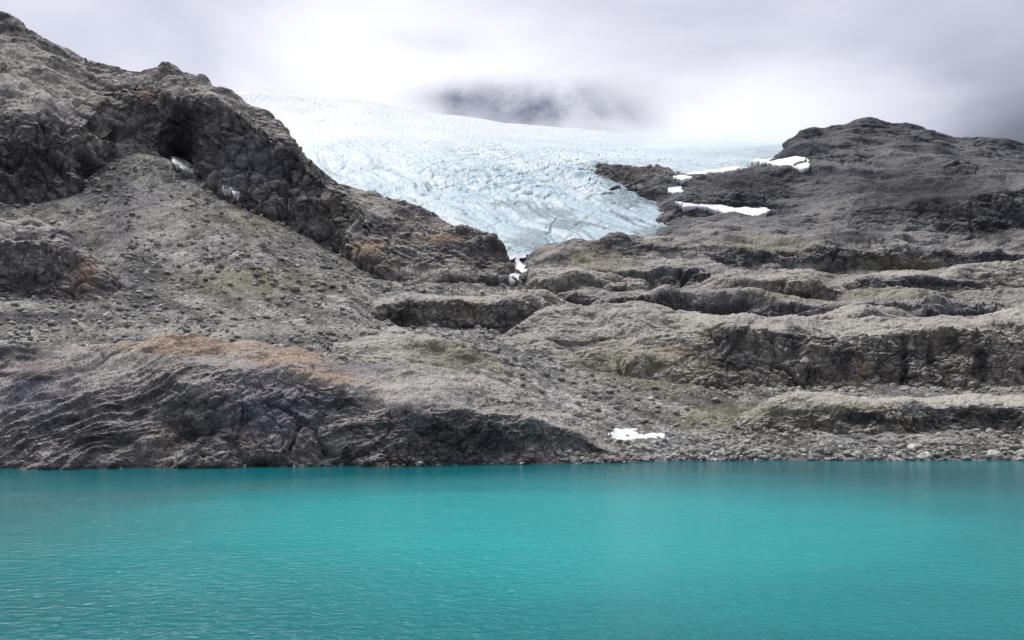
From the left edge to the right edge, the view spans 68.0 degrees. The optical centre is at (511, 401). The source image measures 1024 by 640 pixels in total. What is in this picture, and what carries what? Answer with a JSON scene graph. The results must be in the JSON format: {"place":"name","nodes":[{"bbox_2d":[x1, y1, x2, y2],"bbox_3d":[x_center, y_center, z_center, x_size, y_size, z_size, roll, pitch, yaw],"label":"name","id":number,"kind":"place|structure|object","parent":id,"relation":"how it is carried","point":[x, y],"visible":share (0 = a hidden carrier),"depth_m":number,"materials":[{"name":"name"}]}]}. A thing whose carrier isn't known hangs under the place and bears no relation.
{"place":"outdoors","nodes":[
{"label":"outdoors","id":0,"kind":"place"},
{"bbox_2d":[0,11,522,286],"bbox_3d":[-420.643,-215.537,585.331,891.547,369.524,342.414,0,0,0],"label":"hill","id":1,"kind":"structure","parent":0,"point":[70,121],"depth_m":504.63,"materials":[{"name":"grey stone"}]},
{"bbox_2d":[172,156,195,176],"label":"snow patch","id":2,"kind":"object","parent":1,"relation":"on","point":[181,165],"visible":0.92,"depth_m":535.40,"materials":[{"name":"white snow"}]},
{"bbox_2d":[0,460,1023,639],"bbox_3d":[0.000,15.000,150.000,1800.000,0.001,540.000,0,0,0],"label":"lake","id":3,"kind":"structure","parent":0,"point":[807,550],"depth_m":75.23,"materials":[{"name":"liquid"}]},
{"bbox_2d":[0,152,1023,463],"bbox_3d":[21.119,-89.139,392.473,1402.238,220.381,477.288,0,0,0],"label":"terrain","id":4,"kind":"structure","parent":0,"point":[156,178],"depth_m":281.64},
{"bbox_2d":[0,218,124,302],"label":"rock crag","id":5,"kind":"structure","parent":4,"relation":"on","point":[40,260],"depth_m":305.29,"materials":[{"name":"grey stone"}]},
{"bbox_2d":[103,303,111,308],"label":"boulder","id":6,"kind":"object","parent":4,"relation":"on","point":[107,305],"visible":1,"depth_m":274.24,"materials":[{"name":"stone"}]},
{"bbox_2d":[103,311,112,317],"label":"boulder","id":7,"kind":"object","parent":4,"relation":"on","point":[107,314],"visible":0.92,"depth_m":262.57,"materials":[{"name":"stone"}]},
{"bbox_2d":[124,282,137,288],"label":"boulder","id":8,"kind":"object","parent":4,"relation":"on","point":[128,285],"visible":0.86,"depth_m":311.89,"materials":[{"name":"stone"}]},
{"bbox_2d":[221,186,232,196],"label":"snow patch","id":9,"kind":"object","parent":4,"relation":"on","point":[226,190],"visible":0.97,"depth_m":490.34,"materials":[{"name":"white snow"}]},
{"bbox_2d":[232,190,239,202],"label":"snow patch","id":10,"kind":"object","parent":4,"relation":"on","point":[236,195],"visible":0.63,"depth_m":485.31,"materials":[{"name":"white snow"}]},
{"bbox_2d":[241,212,249,218],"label":"boulder","id":11,"kind":"object","parent":4,"relation":"on","point":[245,215],"visible":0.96,"depth_m":461.48,"materials":[{"name":"stone"}]},
{"bbox_2d":[0,332,640,469],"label":"rock headland","id":12,"kind":"structure","parent":4,"relation":"on","point":[194,400],"depth_m":181.61,"materials":[{"name":"grey stone"}]},
{"bbox_2d":[281,314,408,338],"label":"rock slab","id":13,"kind":"object","parent":4,"relation":"on","point":[392,328],"visible":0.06,"depth_m":275.18,"materials":[{"name":"grey stone"}]},
{"bbox_2d":[333,332,514,382],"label":"rock knoll","id":14,"kind":"structure","parent":4,"relation":"on","point":[458,355],"depth_m":238.54,"materials":[{"name":"grey stone"}]},
{"bbox_2d":[367,289,576,334],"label":"rock ledge","id":15,"kind":"object","parent":4,"relation":"on","point":[501,312],"visible":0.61,"depth_m":308.92,"materials":[{"name":"grey stone"}]},
{"bbox_2d":[0,149,1023,463],"bbox_3d":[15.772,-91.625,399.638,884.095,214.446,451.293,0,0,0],"label":"scree stones","id":16,"kind":"object","parent":4,"relation":"on","point":[762,451],"visible":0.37,"depth_m":254.01,"materials":[{"name":"grey stone"}]},
{"bbox_2d":[509,257,527,286],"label":"snow patch","id":17,"kind":"object","parent":4,"relation":"on","point":[519,266],"visible":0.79,"depth_m":457.04,"materials":[{"name":"white snow"}]},
{"bbox_2d":[521,266,651,294],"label":"rock hump","id":18,"kind":"object","parent":4,"relation":"on","point":[557,280],"visible":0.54,"depth_m":367.01,"materials":[{"name":"grey stone"}]},
{"bbox_2d":[557,234,687,247],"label":"rock hump","id":19,"kind":"object","parent":4,"relation":"on","point":[664,239],"visible":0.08,"depth_m":483.99,"materials":[{"name":"grey stone"}]},
{"bbox_2d":[608,428,664,440],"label":"snow patch","id":20,"kind":"object","parent":4,"relation":"on","point":[617,433],"visible":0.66,"depth_m":205.43,"materials":[{"name":"white snow"}]},
{"bbox_2d":[497,301,1023,390],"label":"rock terrace","id":21,"kind":"object","parent":4,"relation":"on","point":[643,339],"visible":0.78,"depth_m":273.53,"materials":[{"name":"grey stone"}]},
{"bbox_2d":[807,302,916,320],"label":"rock hump","id":22,"kind":"object","parent":21,"relation":"on","point":[855,310],"visible":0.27,"depth_m":312.11,"materials":[{"name":"grey stone"}]},
{"bbox_2d":[701,269,847,300],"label":"rock hump","id":23,"kind":"object","parent":4,"relation":"on","point":[803,283],"visible":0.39,"depth_m":364.42,"materials":[{"name":"grey stone"}]},
{"bbox_2d":[807,454,815,460],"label":"boulder","id":24,"kind":"object","parent":4,"relation":"on","point":[813,457],"visible":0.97,"depth_m":191.83,"materials":[{"name":"stone"}]},
{"bbox_2d":[820,447,829,453],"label":"boulder","id":25,"kind":"object","parent":4,"relation":"on","point":[826,450],"visible":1,"depth_m":194.03,"materials":[{"name":"stone"}]},
{"bbox_2d":[736,391,1023,435],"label":"shore ledge","id":26,"kind":"object","parent":4,"relation":"on","point":[815,412],"visible":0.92,"depth_m":213.01,"materials":[{"name":"grey stone"}]},
{"bbox_2d":[907,443,917,448],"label":"boulder","id":27,"kind":"object","parent":4,"relation":"on","point":[911,445],"visible":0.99,"depth_m":198.30,"materials":[{"name":"stone"}]},
{"bbox_2d":[943,449,952,453],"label":"boulder","id":28,"kind":"object","parent":4,"relation":"on","point":[948,451],"visible":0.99,"depth_m":194.81,"materials":[{"name":"stone"}]},
{"bbox_2d":[931,259,1023,292],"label":"rock hump","id":29,"kind":"object","parent":4,"relation":"on","point":[1010,274],"visible":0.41,"depth_m":391.83,"materials":[{"name":"grey stone"}]},
{"bbox_2d":[986,454,995,458],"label":"boulder","id":30,"kind":"object","parent":4,"relation":"on","point":[990,456],"visible":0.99,"depth_m":192.71,"materials":[{"name":"stone"}]},
{"bbox_2d":[987,449,1002,456],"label":"boulder","id":31,"kind":"object","parent":4,"relation":"on","point":[993,452],"visible":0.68,"depth_m":194.40,"materials":[{"name":"stone"}]},
{"bbox_2d":[1009,444,1020,450],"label":"boulder","id":32,"kind":"object","parent":4,"relation":"on","point":[1016,447],"visible":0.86,"depth_m":196.61,"materials":[{"name":"stone"}]},
{"bbox_2d":[1013,449,1023,455],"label":"boulder","id":33,"kind":"object","parent":4,"relation":"on","point":[1021,451],"visible":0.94,"depth_m":194.33,"materials":[{"name":"stone"}]},
{"bbox_2d":[0,0,1023,257],"label":"sky","id":34,"kind":"structure","parent":0,"point":[955,68],"materials":[{"name":"white"}]},
{"bbox_2d":[235,92,799,259],"bbox_3d":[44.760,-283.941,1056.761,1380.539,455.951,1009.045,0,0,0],"label":"glacier","id":35,"kind":"object","parent":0,"point":[521,189],"visible":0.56,"depth_m":845.12,"materials":[{"name":"white ice"}]},
{"bbox_2d":[578,163,688,187],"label":"nunatak","id":36,"kind":"structure","parent":35,"relation":"on","point":[622,174],"depth_m":735.77,"materials":[{"name":"grey stone"}]},
{"bbox_2d":[516,117,1023,316],"bbox_3d":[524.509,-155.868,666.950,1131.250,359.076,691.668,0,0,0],"label":"hill","id":37,"kind":"structure","parent":0,"point":[873,211],"depth_m":525.40,"materials":[{"name":"grey stone"}]},
{"bbox_2d":[668,186,683,193],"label":"snow patch","id":38,"kind":"object","parent":37,"relation":"on","point":[673,190],"visible":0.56,"depth_m":672.10,"materials":[{"name":"white snow"}]},
{"bbox_2d":[673,166,739,185],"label":"snow patch","id":39,"kind":"object","parent":37,"relation":"on","point":[681,179],"visible":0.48,"depth_m":768.47,"materials":[{"name":"white snow"}]},
{"bbox_2d":[675,201,769,216],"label":"snow patch","id":40,"kind":"object","parent":37,"relation":"on","point":[714,209],"visible":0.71,"depth_m":642.41,"materials":[{"name":"white snow"}]},
{"bbox_2d":[747,156,809,172],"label":"snow patch","id":41,"kind":"object","parent":37,"relation":"on","point":[802,167],"visible":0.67,"depth_m":764.18,"materials":[{"name":"white snow"}]}
]}

